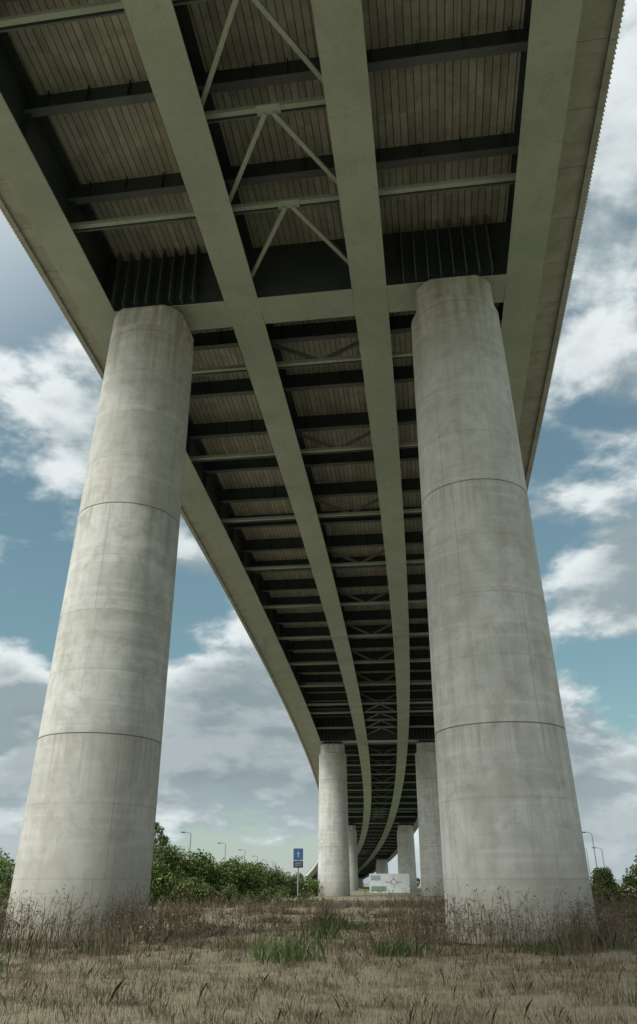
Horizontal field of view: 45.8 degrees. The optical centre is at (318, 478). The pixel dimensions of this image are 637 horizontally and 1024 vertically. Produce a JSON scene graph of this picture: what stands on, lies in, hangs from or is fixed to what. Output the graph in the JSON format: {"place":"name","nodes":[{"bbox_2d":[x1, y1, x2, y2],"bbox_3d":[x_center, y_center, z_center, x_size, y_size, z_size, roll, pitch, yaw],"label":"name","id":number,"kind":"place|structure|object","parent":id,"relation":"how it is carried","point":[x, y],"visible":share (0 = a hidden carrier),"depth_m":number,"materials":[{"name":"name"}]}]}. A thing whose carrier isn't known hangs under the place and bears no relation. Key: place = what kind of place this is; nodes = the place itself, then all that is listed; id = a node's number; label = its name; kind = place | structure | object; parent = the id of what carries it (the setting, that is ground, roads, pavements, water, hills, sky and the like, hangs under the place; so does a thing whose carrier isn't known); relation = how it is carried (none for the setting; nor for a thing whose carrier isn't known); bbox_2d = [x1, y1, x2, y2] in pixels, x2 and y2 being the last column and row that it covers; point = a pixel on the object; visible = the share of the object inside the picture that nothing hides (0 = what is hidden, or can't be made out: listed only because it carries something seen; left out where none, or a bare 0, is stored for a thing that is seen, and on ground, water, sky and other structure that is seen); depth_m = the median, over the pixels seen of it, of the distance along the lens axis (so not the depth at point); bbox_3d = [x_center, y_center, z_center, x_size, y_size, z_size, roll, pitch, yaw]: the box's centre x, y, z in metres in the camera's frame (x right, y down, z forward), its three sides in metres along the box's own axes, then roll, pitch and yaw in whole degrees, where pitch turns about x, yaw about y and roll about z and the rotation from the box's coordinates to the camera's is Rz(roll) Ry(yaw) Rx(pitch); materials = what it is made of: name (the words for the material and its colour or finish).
{"place":"outdoors","nodes":[
{"label":"outdoors","id":0,"kind":"place"},
{"bbox_2d":[3,900,443,903],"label":"road","id":1,"kind":"structure","parent":0,"point":[338,901],"depth_m":62.86,"materials":[{"name":"grey asphalt"}]},
{"bbox_2d":[11,877,622,883],"bbox_3d":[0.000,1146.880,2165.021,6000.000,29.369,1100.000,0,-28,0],"label":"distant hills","id":2,"kind":"structure","parent":0,"point":[618,881],"depth_m":1825.38,"materials":[{"name":"green plant"}]},
{"bbox_2d":[0,884,636,1023],"bbox_3d":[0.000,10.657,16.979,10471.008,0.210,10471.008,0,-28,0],"label":"ground","id":3,"kind":"structure","parent":0,"point":[359,894],"depth_m":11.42,"materials":[{"name":"brown plant"}]},
{"bbox_2d":[0,848,13,905],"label":"shrub","id":4,"kind":"object","parent":3,"relation":"on","point":[5,868],"visible":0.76,"depth_m":51.72,"materials":[{"name":"green plant"}]},
{"bbox_2d":[0,855,14,895],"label":"hedgerow","id":5,"kind":"object","parent":3,"relation":"on","point":[9,880],"visible":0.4,"depth_m":82.86,"materials":[{"name":"green plant"}]},
{"bbox_2d":[153,822,168,861],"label":"tree","id":6,"kind":"object","parent":3,"relation":"on","point":[163,840],"visible":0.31,"depth_m":68.19,"materials":[{"name":"green plant"}]},
{"bbox_2d":[149,859,175,905],"bbox_3d":[-11.303,27.666,51.693,3.060,2.922,3.132,5,-29,-9],"label":"shrub","id":7,"kind":"object","parent":3,"relation":"on","point":[161,877],"visible":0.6,"depth_m":51.19,"materials":[{"name":"green plant"}]},
{"bbox_2d":[172,876,211,904],"bbox_3d":[-8.437,27.579,50.404,2.694,1.822,2.047,0,-28,0],"label":"shrub","id":8,"kind":"object","parent":3,"relation":"on","point":[203,892],"visible":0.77,"depth_m":50.09,"materials":[{"name":"green plant"}]},
{"bbox_2d":[152,840,320,897],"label":"hedgerow","id":9,"kind":"object","parent":3,"relation":"on","point":[244,878],"visible":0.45,"depth_m":80.61,"materials":[{"name":"green plant"}]},
{"bbox_2d":[154,882,326,904],"bbox_3d":[-8.939,29.438,53.777,19.768,1.770,3.276,0,-28,0],"label":"hedgerow","id":10,"kind":"object","parent":3,"relation":"on","point":[266,894],"visible":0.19,"depth_m":53.72,"materials":[{"name":"green plant"}]},
{"bbox_2d":[293,848,302,896],"bbox_3d":[-1.500,29.140,55.341,0.720,3.640,0.134,0,-28,0],"label":"road sign","id":11,"kind":"object","parent":3,"relation":"on","point":[298,855],"visible":0.9,"depth_m":55.74,"materials":[{"name":"blue metal"}]},
{"bbox_2d":[0,0,624,945],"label":"viaduct","id":12,"kind":"object","parent":3,"relation":"on","point":[304,268],"visible":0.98,"depth_m":27.68,"materials":[{"name":"grey paint"}]},
{"bbox_2d":[2,871,633,885],"bbox_3d":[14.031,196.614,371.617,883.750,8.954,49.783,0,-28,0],"label":"distant tree line","id":13,"kind":"object","parent":3,"relation":"on","point":[623,879],"visible":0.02,"depth_m":363.81,"materials":[{"name":"green plant"}]},
{"bbox_2d":[0,879,636,962],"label":"dead weeds","id":14,"kind":"object","parent":3,"relation":"on","point":[488,934],"visible":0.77,"depth_m":18.77,"materials":[{"name":"brown plant"}]},
{"bbox_2d":[0,900,636,973],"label":"green weeds","id":15,"kind":"object","parent":3,"relation":"on","point":[287,951],"visible":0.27,"depth_m":16.91,"materials":[{"name":"green plant"}]},
{"bbox_2d":[369,874,409,896],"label":"roundabout direction sign","id":16,"kind":"object","parent":3,"relation":"on","point":[386,883],"visible":1,"depth_m":82.81,"materials":[{"name":"white metal"}]},
{"bbox_2d":[582,832,596,866],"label":"street lamp","id":17,"kind":"object","parent":3,"relation":"on","point":[593,847],"visible":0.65,"depth_m":143.82,"materials":[{"name":"grey metal"}]},
{"bbox_2d":[590,866,636,906],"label":"shrub","id":18,"kind":"object","parent":3,"relation":"on","point":[603,875],"visible":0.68,"depth_m":49.62,"materials":[{"name":"green plant"}]},
{"bbox_2d":[623,864,636,898],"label":"shrub","id":19,"kind":"object","parent":3,"relation":"on","point":[630,879],"visible":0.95,"depth_m":50.14,"materials":[{"name":"green plant"}]},
{"bbox_2d":[0,0,636,878],"label":"sky","id":20,"kind":"structure","parent":0,"point":[235,771],"materials":[{"name":"blue"}]}
]}

